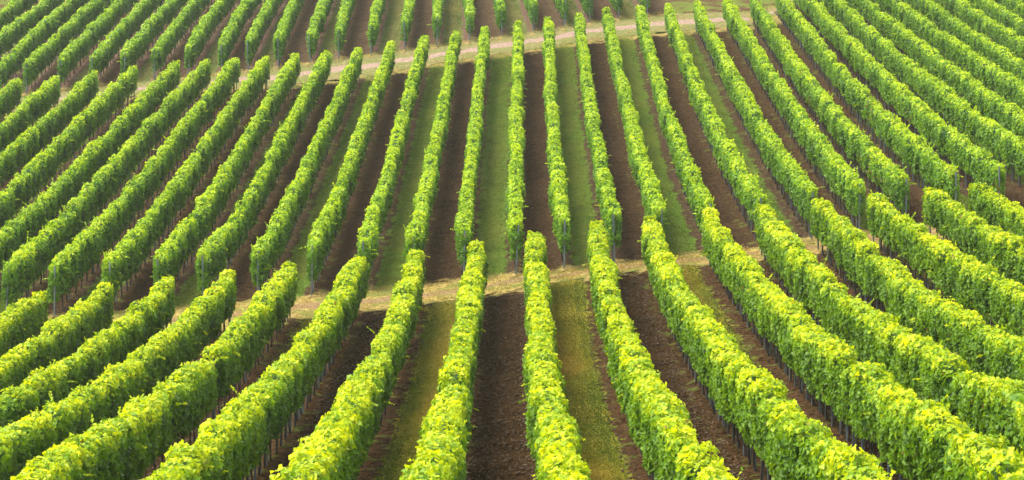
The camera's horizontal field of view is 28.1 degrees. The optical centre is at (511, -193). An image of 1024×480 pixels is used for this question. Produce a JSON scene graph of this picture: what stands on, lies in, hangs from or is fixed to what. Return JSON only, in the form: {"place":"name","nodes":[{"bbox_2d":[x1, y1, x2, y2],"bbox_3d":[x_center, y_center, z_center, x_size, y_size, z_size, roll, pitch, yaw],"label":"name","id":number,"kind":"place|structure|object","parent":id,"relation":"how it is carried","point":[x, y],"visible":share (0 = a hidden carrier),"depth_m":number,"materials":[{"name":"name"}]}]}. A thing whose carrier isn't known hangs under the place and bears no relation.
{"place":"outdoors","nodes":[
{"label":"outdoors","id":0,"kind":"place"},
{"bbox_2d":[0,5,72,89],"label":"soil lane","id":1,"kind":"structure","parent":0,"point":[17,73],"depth_m":123.32,"materials":[{"name":"brown soil"}]},
{"bbox_2d":[0,0,64,61],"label":"vine row","id":2,"kind":"object","parent":1,"relation":"on","point":[11,34],"visible":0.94,"depth_m":134.45,"materials":[{"name":"green plant"}]},
{"bbox_2d":[0,0,89,88],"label":"vine row","id":3,"kind":"object","parent":1,"relation":"on","point":[47,27],"visible":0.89,"depth_m":128.20,"materials":[{"name":"green plant"}]},
{"bbox_2d":[27,0,140,94],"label":"soil lane","id":4,"kind":"structure","parent":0,"point":[51,71],"depth_m":123.08,"materials":[{"name":"brown soil"}]},
{"bbox_2d":[55,0,137,87],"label":"vine row","id":5,"kind":"object","parent":4,"relation":"on","point":[74,52],"visible":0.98,"depth_m":127.67,"materials":[{"name":"green plant"}]},
{"bbox_2d":[27,88,235,318],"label":"soil lane","id":6,"kind":"structure","parent":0,"point":[43,286],"depth_m":82.10,"materials":[{"name":"brown soil"}]},
{"bbox_2d":[98,0,190,86],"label":"soil lane","id":7,"kind":"structure","parent":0,"point":[112,72],"depth_m":122.31,"materials":[{"name":"brown soil"}]},
{"bbox_2d":[89,0,164,76],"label":"vine row","id":8,"kind":"object","parent":7,"relation":"on","point":[129,25],"visible":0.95,"depth_m":127.27,"materials":[{"name":"green plant"}]},
{"bbox_2d":[155,0,236,79],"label":"soil lane","id":9,"kind":"structure","parent":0,"point":[178,53],"depth_m":125.97,"materials":[{"name":"brown soil"}]},
{"bbox_2d":[150,0,214,79],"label":"vine row","id":10,"kind":"object","parent":9,"relation":"on","point":[175,32],"visible":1,"depth_m":127.10,"materials":[{"name":"green plant"}]},
{"bbox_2d":[184,0,238,73],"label":"vine row","id":11,"kind":"object","parent":9,"relation":"on","point":[207,25],"visible":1,"depth_m":127.00,"materials":[{"name":"green plant"}]},
{"bbox_2d":[227,0,282,72],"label":"soil lane","id":12,"kind":"structure","parent":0,"point":[238,51],"depth_m":127.43,"materials":[{"name":"brown soil"}]},
{"bbox_2d":[217,0,261,70],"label":"vine row","id":13,"kind":"object","parent":12,"relation":"on","point":[234,28],"visible":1,"depth_m":125.91,"materials":[{"name":"green plant"}]},
{"bbox_2d":[244,0,284,70],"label":"vine row","id":14,"kind":"object","parent":12,"relation":"on","point":[267,13],"visible":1,"depth_m":125.46,"materials":[{"name":"green plant"}]},
{"bbox_2d":[191,309,358,479],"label":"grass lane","id":15,"kind":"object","parent":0,"point":[281,342],"depth_m":61.65,"materials":[{"name":"brown soil"}]},
{"bbox_2d":[278,0,318,67],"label":"soil lane","id":16,"kind":"structure","parent":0,"point":[297,42],"depth_m":129.15,"materials":[{"name":"brown soil"}]},
{"bbox_2d":[272,0,305,66],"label":"vine row","id":17,"kind":"object","parent":16,"relation":"on","point":[288,20],"visible":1,"depth_m":124.57,"materials":[{"name":"green plant"}]},
{"bbox_2d":[305,0,333,62],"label":"vine row","id":18,"kind":"object","parent":16,"relation":"on","point":[318,19],"visible":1,"depth_m":124.64,"materials":[{"name":"green plant"}]},
{"bbox_2d":[256,306,388,479],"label":"soil lane","id":19,"kind":"structure","parent":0,"point":[287,445],"depth_m":56.72,"materials":[{"name":"brown soil"}]},
{"bbox_2d":[339,0,373,59],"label":"soil lane","id":20,"kind":"structure","parent":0,"point":[355,36],"depth_m":129.68,"materials":[{"name":"brown soil"}]},
{"bbox_2d":[333,0,355,58],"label":"vine row","id":21,"kind":"object","parent":20,"relation":"on","point":[347,7],"visible":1,"depth_m":124.15,"materials":[{"name":"green plant"}]},
{"bbox_2d":[371,0,404,54],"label":"grass lane","id":22,"kind":"object","parent":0,"point":[398,46],"depth_m":128.87,"materials":[{"name":"green plant"}]},
{"bbox_2d":[12,0,796,111],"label":"track","id":23,"kind":"structure","parent":0,"point":[370,65],"depth_m":120.75,"materials":[{"name":"beige soil"}]},
{"bbox_2d":[357,296,455,479],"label":"grass lane","id":24,"kind":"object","parent":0,"point":[370,465],"depth_m":52.80,"materials":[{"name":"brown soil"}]},
{"bbox_2d":[406,0,436,50],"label":"soil lane","id":25,"kind":"structure","parent":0,"point":[422,17],"depth_m":129.84,"materials":[{"name":"brown soil"}]},
{"bbox_2d":[0,0,876,246],"bbox_3d":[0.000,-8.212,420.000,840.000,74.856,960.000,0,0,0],"label":"ground","id":26,"kind":"structure","parent":0,"point":[681,6],"depth_m":133.54,"materials":[{"name":"beige soil"}]},
{"bbox_2d":[0,105,89,190],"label":"soil lane","id":27,"kind":"structure","parent":26,"relation":"on","point":[12,178],"depth_m":99.62,"materials":[{"name":"brown soil"}]},
{"bbox_2d":[0,75,60,153],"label":"vine row","id":28,"kind":"object","parent":27,"relation":"on","point":[44,98],"visible":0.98,"depth_m":105.13,"materials":[{"name":"green plant"}]},
{"bbox_2d":[0,69,99,190],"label":"vine row","id":29,"kind":"object","parent":26,"relation":"on","point":[28,146],"visible":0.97,"depth_m":100.58,"materials":[{"name":"green plant"}]},
{"bbox_2d":[0,282,113,397],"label":"vine row","id":30,"kind":"object","parent":26,"relation":"on","point":[60,337],"visible":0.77,"depth_m":58.63,"materials":[{"name":"green plant"}]},
{"bbox_2d":[22,0,113,93],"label":"vine row","id":31,"kind":"object","parent":26,"relation":"on","point":[43,57],"visible":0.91,"depth_m":127.22,"materials":[{"name":"green plant"}]},
{"bbox_2d":[0,94,166,279],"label":"soil lane","id":32,"kind":"structure","parent":26,"relation":"on","point":[104,131],"depth_m":104.75,"materials":[{"name":"brown soil"}]},
{"bbox_2d":[0,65,137,230],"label":"vine row","id":33,"kind":"object","parent":32,"relation":"on","point":[23,189],"visible":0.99,"depth_m":96.18,"materials":[{"name":"green plant"}]},
{"bbox_2d":[0,60,180,277],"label":"vine row","id":34,"kind":"object","parent":32,"relation":"on","point":[47,206],"visible":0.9,"depth_m":91.02,"materials":[{"name":"green plant"}]},
{"bbox_2d":[0,275,175,427],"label":"vine row","id":35,"kind":"object","parent":26,"relation":"on","point":[148,317],"visible":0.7,"depth_m":54.32,"materials":[{"name":"green plant"}]},
{"bbox_2d":[0,58,211,310],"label":"vine row","id":36,"kind":"object","parent":26,"relation":"on","point":[20,272],"visible":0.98,"depth_m":86.48,"materials":[{"name":"green plant"}]},
{"bbox_2d":[0,269,237,479],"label":"vine row","id":37,"kind":"object","parent":26,"relation":"on","point":[188,335],"visible":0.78,"depth_m":49.02,"materials":[{"name":"green plant"}]},
{"bbox_2d":[42,57,241,315],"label":"vine row","id":38,"kind":"object","parent":26,"relation":"on","point":[81,253],"visible":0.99,"depth_m":85.32,"materials":[{"name":"green plant"}]},
{"bbox_2d":[117,0,188,73],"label":"vine row","id":39,"kind":"object","parent":26,"relation":"on","point":[134,49],"visible":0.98,"depth_m":127.17,"materials":[{"name":"green plant"}]},
{"bbox_2d":[10,261,299,479],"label":"vine row","id":40,"kind":"object","parent":26,"relation":"on","point":[133,439],"visible":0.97,"depth_m":44.82,"materials":[{"name":"green plant"}]},
{"bbox_2d":[54,87,266,317],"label":"grass lane","id":41,"kind":"object","parent":26,"relation":"on","point":[90,282],"depth_m":81.50,"materials":[{"name":"green plant"}]},
{"bbox_2d":[100,56,269,303],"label":"vine row","id":42,"kind":"object","parent":26,"relation":"on","point":[121,263],"visible":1,"depth_m":85.83,"materials":[{"name":"green plant"}]},
{"bbox_2d":[112,85,294,313],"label":"soil lane","id":43,"kind":"structure","parent":26,"relation":"on","point":[141,282],"depth_m":86.17,"materials":[{"name":"brown soil"}]},
{"bbox_2d":[150,53,300,287],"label":"vine row","id":44,"kind":"object","parent":26,"relation":"on","point":[184,240],"visible":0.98,"depth_m":86.01,"materials":[{"name":"green plant"}]},
{"bbox_2d":[174,82,325,307],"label":"grass lane","id":45,"kind":"object","parent":26,"relation":"on","point":[189,272],"depth_m":90.48,"materials":[{"name":"green plant"}]},
{"bbox_2d":[142,255,369,479],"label":"vine row","id":46,"kind":"object","parent":26,"relation":"on","point":[233,441],"visible":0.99,"depth_m":44.01,"materials":[{"name":"green plant"}]},
{"bbox_2d":[195,50,332,295],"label":"vine row","id":47,"kind":"object","parent":26,"relation":"on","point":[228,239],"visible":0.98,"depth_m":85.13,"materials":[{"name":"green plant"}]},
{"bbox_2d":[229,79,358,303],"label":"soil lane","id":48,"kind":"structure","parent":26,"relation":"on","point":[241,260],"depth_m":89.53,"materials":[{"name":"brown soil"}]},
{"bbox_2d":[249,47,363,290],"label":"vine row","id":49,"kind":"object","parent":26,"relation":"on","point":[270,248],"visible":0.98,"depth_m":85.03,"materials":[{"name":"green plant"}]},
{"bbox_2d":[267,75,387,298],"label":"grass lane","id":50,"kind":"object","parent":26,"relation":"on","point":[302,224],"depth_m":90.30,"materials":[{"name":"green plant"}]},
{"bbox_2d":[298,40,396,295],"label":"vine row","id":51,"kind":"object","parent":26,"relation":"on","point":[327,223],"visible":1,"depth_m":85.85,"materials":[{"name":"green plant"}]},
{"bbox_2d":[269,248,429,479],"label":"vine row","id":52,"kind":"object","parent":26,"relation":"on","point":[338,443],"visible":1,"depth_m":40.44,"materials":[{"name":"green plant"}]},
{"bbox_2d":[311,68,409,296],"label":"soil lane","id":53,"kind":"structure","parent":26,"relation":"on","point":[346,245],"depth_m":90.54,"materials":[{"name":"brown soil"}]},
{"bbox_2d":[354,35,429,281],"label":"vine row","id":54,"kind":"object","parent":26,"relation":"on","point":[375,220],"visible":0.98,"depth_m":87.09,"materials":[{"name":"green plant"}]},
{"bbox_2d":[366,63,444,291],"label":"grass lane","id":55,"kind":"object","parent":26,"relation":"on","point":[378,263],"depth_m":89.17,"materials":[{"name":"green plant"}]},
{"bbox_2d":[403,30,461,260],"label":"vine row","id":56,"kind":"object","parent":26,"relation":"on","point":[416,235],"visible":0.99,"depth_m":87.23,"materials":[{"name":"green plant"}]},
{"bbox_2d":[399,239,489,479],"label":"vine row","id":57,"kind":"object","parent":26,"relation":"on","point":[445,436],"visible":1,"depth_m":39.74,"materials":[{"name":"green plant"}]},
{"bbox_2d":[423,58,475,284],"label":"soil lane","id":58,"kind":"structure","parent":26,"relation":"on","point":[441,234],"depth_m":88.28,"materials":[{"name":"brown soil"}]},
{"bbox_2d":[450,25,490,275],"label":"vine row","id":59,"kind":"object","parent":58,"relation":"on","point":[464,225],"visible":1,"depth_m":87.75,"materials":[{"name":"green plant"}]},
{"bbox_2d":[465,53,515,279],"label":"grass lane","id":60,"kind":"object","parent":26,"relation":"on","point":[509,267],"depth_m":90.87,"materials":[{"name":"green plant"}]},
{"bbox_2d":[143,257,851,479],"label":"soil clods","id":61,"kind":"object","parent":26,"relation":"on","point":[696,410],"visible":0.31,"depth_m":51.59,"materials":[{"name":"brown soil"}]},
{"bbox_2d":[505,20,528,273],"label":"vine row","id":62,"kind":"object","parent":26,"relation":"on","point":[515,191],"visible":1,"depth_m":87.33,"materials":[{"name":"green plant"}]},
{"bbox_2d":[146,249,962,479],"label":"soil clods","id":63,"kind":"object","parent":26,"relation":"on","point":[485,437],"visible":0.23,"depth_m":53.31,"materials":[{"name":"brown soil"}]},
{"bbox_2d":[519,230,590,479],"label":"vine row","id":64,"kind":"object","parent":26,"relation":"on","point":[553,444],"visible":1,"depth_m":39.76,"materials":[{"name":"green plant"}]},
{"bbox_2d":[541,17,571,268],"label":"vine row","id":65,"kind":"object","parent":26,"relation":"on","point":[558,200],"visible":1,"depth_m":86.71,"materials":[{"name":"green plant"}]},
{"bbox_2d":[574,12,622,262],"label":"vine row","id":66,"kind":"object","parent":26,"relation":"on","point":[610,208],"visible":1,"depth_m":87.24,"materials":[{"name":"green plant"}]},
{"bbox_2d":[256,248,950,479],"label":"soil clods","id":67,"kind":"object","parent":26,"relation":"on","point":[386,449],"visible":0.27,"depth_m":53.90,"materials":[{"name":"brown soil"}]},
{"bbox_2d":[582,220,742,479],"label":"vine row","id":68,"kind":"object","parent":26,"relation":"on","point":[662,433],"visible":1,"depth_m":38.85,"materials":[{"name":"green plant"}]},
{"bbox_2d":[662,3,770,242],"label":"vine row","id":69,"kind":"object","parent":26,"relation":"on","point":[743,182],"visible":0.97,"depth_m":88.33,"materials":[{"name":"green plant"}]},
{"bbox_2d":[690,0,824,239],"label":"vine row","id":70,"kind":"object","parent":26,"relation":"on","point":[787,171],"visible":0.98,"depth_m":89.09,"materials":[{"name":"green plant"}]},
{"bbox_2d":[637,214,895,479],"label":"vine row","id":71,"kind":"object","parent":26,"relation":"on","point":[776,430],"visible":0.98,"depth_m":39.38,"materials":[{"name":"green plant"}]},
{"bbox_2d":[722,0,866,228],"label":"vine row","id":72,"kind":"object","parent":26,"relation":"on","point":[845,182],"visible":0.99,"depth_m":89.07,"materials":[{"name":"green plant"}]},
{"bbox_2d":[749,0,914,214],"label":"vine row","id":73,"kind":"object","parent":26,"relation":"on","point":[886,173],"visible":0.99,"depth_m":89.22,"materials":[{"name":"green plant"}]},
{"bbox_2d":[701,206,1023,479],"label":"vine row","id":74,"kind":"object","parent":26,"relation":"on","point":[931,440],"visible":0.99,"depth_m":39.38,"materials":[{"name":"green plant"}]},
{"bbox_2d":[774,0,962,201],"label":"vine row","id":75,"kind":"object","parent":26,"relation":"on","point":[907,145],"visible":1,"depth_m":90.75,"materials":[{"name":"green plant"}]},
{"bbox_2d":[750,203,1023,456],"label":"vine row","id":76,"kind":"object","parent":26,"relation":"on","point":[924,368],"visible":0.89,"depth_m":45.30,"materials":[{"name":"green plant"}]},
{"bbox_2d":[809,197,1023,390],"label":"vine row","id":77,"kind":"object","parent":26,"relation":"on","point":[975,341],"visible":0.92,"depth_m":52.89,"materials":[{"name":"green plant"}]},
{"bbox_2d":[818,0,1023,186],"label":"vine row","id":78,"kind":"object","parent":26,"relation":"on","point":[999,141],"visible":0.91,"depth_m":93.73,"materials":[{"name":"green plant"}]},
{"bbox_2d":[845,0,1023,141],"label":"vine row","id":79,"kind":"object","parent":26,"relation":"on","point":[982,98],"visible":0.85,"depth_m":100.10,"materials":[{"name":"green plant"}]},
{"bbox_2d":[866,190,1023,336],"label":"vine row","id":80,"kind":"object","parent":26,"relation":"on","point":[967,281],"visible":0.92,"depth_m":58.95,"materials":[{"name":"green plant"}]},
{"bbox_2d":[870,0,1023,111],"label":"vine row","id":81,"kind":"object","parent":26,"relation":"on","point":[1008,87],"visible":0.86,"depth_m":105.61,"materials":[{"name":"green plant"}]},
{"bbox_2d":[962,0,1023,36],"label":"vine row","id":82,"kind":"object","parent":26,"relation":"on","point":[999,13],"visible":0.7,"depth_m":119.45,"materials":[{"name":"green plant"}]},
{"bbox_2d":[437,0,469,45],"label":"grass lane","id":83,"kind":"object","parent":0,"point":[441,41],"depth_m":129.34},
{"bbox_2d":[470,0,501,41],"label":"soil lane","id":84,"kind":"structure","parent":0,"point":[484,14],"depth_m":130.36,"materials":[{"name":"brown soil"}]},
{"bbox_2d":[22,223,952,349],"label":"path","id":85,"kind":"structure","parent":0,"point":[374,297],"depth_m":70.84,"materials":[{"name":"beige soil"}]},
{"bbox_2d":[465,287,537,479],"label":"soil lane","id":86,"kind":"structure","parent":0,"point":[485,390],"depth_m":52.21,"materials":[{"name":"brown soil"}]},
{"bbox_2d":[516,48,563,275],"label":"soil lane","id":87,"kind":"structure","parent":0,"point":[536,186],"depth_m":91.85,"materials":[{"name":"brown soil"}]},
{"bbox_2d":[555,43,611,269],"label":"grass lane","id":88,"kind":"object","parent":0,"point":[570,260],"depth_m":92.55,"materials":[{"name":"green plant"}]},
{"bbox_2d":[549,274,650,479],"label":"grass lane","id":89,"kind":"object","parent":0,"point":[628,444],"depth_m":51.59,"materials":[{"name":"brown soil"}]},
{"bbox_2d":[587,38,644,263],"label":"soil lane","id":90,"kind":"structure","parent":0,"point":[631,205],"depth_m":92.28,"materials":[{"name":"brown soil"}]},
{"bbox_2d":[601,7,669,235],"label":"vine row","id":91,"kind":"object","parent":90,"relation":"on","point":[646,180],"visible":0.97,"depth_m":88.78,"materials":[{"name":"green plant"}]},
{"bbox_2d":[618,35,703,256],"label":"grass lane","id":92,"kind":"object","parent":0,"point":[669,169],"depth_m":90.87,"materials":[{"name":"green plant"}]},
{"bbox_2d":[618,266,759,479],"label":"soil lane","id":93,"kind":"structure","parent":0,"point":[731,449],"depth_m":54.69,"materials":[{"name":"brown soil"}]},
{"bbox_2d":[651,32,758,249],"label":"soil lane","id":94,"kind":"structure","parent":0,"point":[731,218],"depth_m":92.52,"materials":[{"name":"brown soil"}]},
{"bbox_2d":[635,5,715,237],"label":"vine row","id":95,"kind":"object","parent":94,"relation":"on","point":[697,193],"visible":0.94,"depth_m":88.78,"materials":[{"name":"green plant"}]},
{"bbox_2d":[672,30,812,243],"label":"grass lane","id":96,"kind":"object","parent":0,"point":[773,192],"depth_m":93.22,"materials":[{"name":"green plant"}]},
{"bbox_2d":[666,259,868,479],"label":"grass lane","id":97,"kind":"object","parent":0,"point":[759,356],"depth_m":56.76,"materials":[{"name":"green plant"}]},
{"bbox_2d":[697,27,854,240],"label":"soil lane","id":98,"kind":"structure","parent":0,"point":[762,101],"depth_m":97.84,"materials":[{"name":"brown soil"}]},
{"bbox_2d":[725,26,870,230],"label":"grass lane","id":99,"kind":"object","parent":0,"point":[776,67],"depth_m":95.50,"materials":[{"name":"green plant"}]},
{"bbox_2d":[708,254,917,479],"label":"soil lane","id":100,"kind":"structure","parent":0,"point":[765,267],"depth_m":51.48,"materials":[{"name":"brown soil"}]},
{"bbox_2d":[748,15,924,223],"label":"soil lane","id":101,"kind":"structure","parent":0,"point":[916,198],"depth_m":95.31,"materials":[{"name":"brown soil"}]},
{"bbox_2d":[770,6,968,210],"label":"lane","id":102,"kind":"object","parent":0,"point":[963,190],"depth_m":91.93,"materials":[{"name":"brown soil"}]},
{"bbox_2d":[790,0,1023,207],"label":"soil lane","id":103,"kind":"structure","parent":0,"point":[1014,192],"depth_m":86.79,"materials":[{"name":"brown soil"}]},
{"bbox_2d":[793,0,1006,196],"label":"vine row","id":104,"kind":"object","parent":103,"relation":"on","point":[979,164],"visible":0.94,"depth_m":91.71,"materials":[{"name":"green plant"}]},
{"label":"soil lane","id":105,"kind":"structure","parent":0,"visible":0},
{"bbox_2d":[0,290,48,357],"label":"vine row","id":106,"kind":"object","parent":105,"relation":"on","point":[24,320],"visible":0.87,"depth_m":62.82,"materials":[{"name":"green plant"}]},
{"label":"soil lane","id":107,"kind":"structure","parent":0,"visible":0},
{"bbox_2d":[922,186,1023,290],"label":"vine row","id":108,"kind":"object","parent":107,"relation":"on","point":[974,234],"visible":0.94,"depth_m":64.05,"materials":[{"name":"green plant"}]},
{"bbox_2d":[967,182,1023,243],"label":"vine row","id":109,"kind":"object","parent":107,"relation":"on","point":[992,208],"visible":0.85,"depth_m":68.33,"materials":[{"name":"green plant"}]},
{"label":"soil lane","id":110,"kind":"structure","parent":0,"visible":0},
{"bbox_2d":[0,78,22,121],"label":"vine row","id":111,"kind":"object","parent":110,"relation":"on","point":[10,96],"visible":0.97,"depth_m":108.95,"materials":[{"name":"green plant"}]},
{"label":"soil lane","id":112,"kind":"structure","parent":0,"visible":0},
{"bbox_2d":[901,0,1023,81],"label":"vine row","id":113,"kind":"object","parent":112,"relation":"on","point":[996,54],"visible":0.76,"depth_m":110.31,"materials":[{"name":"green plant"}]},
{"bbox_2d":[931,0,1023,62],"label":"vine row","id":114,"kind":"object","parent":112,"relation":"on","point":[999,34],"visible":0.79,"depth_m":115.34,"materials":[{"name":"green plant"}]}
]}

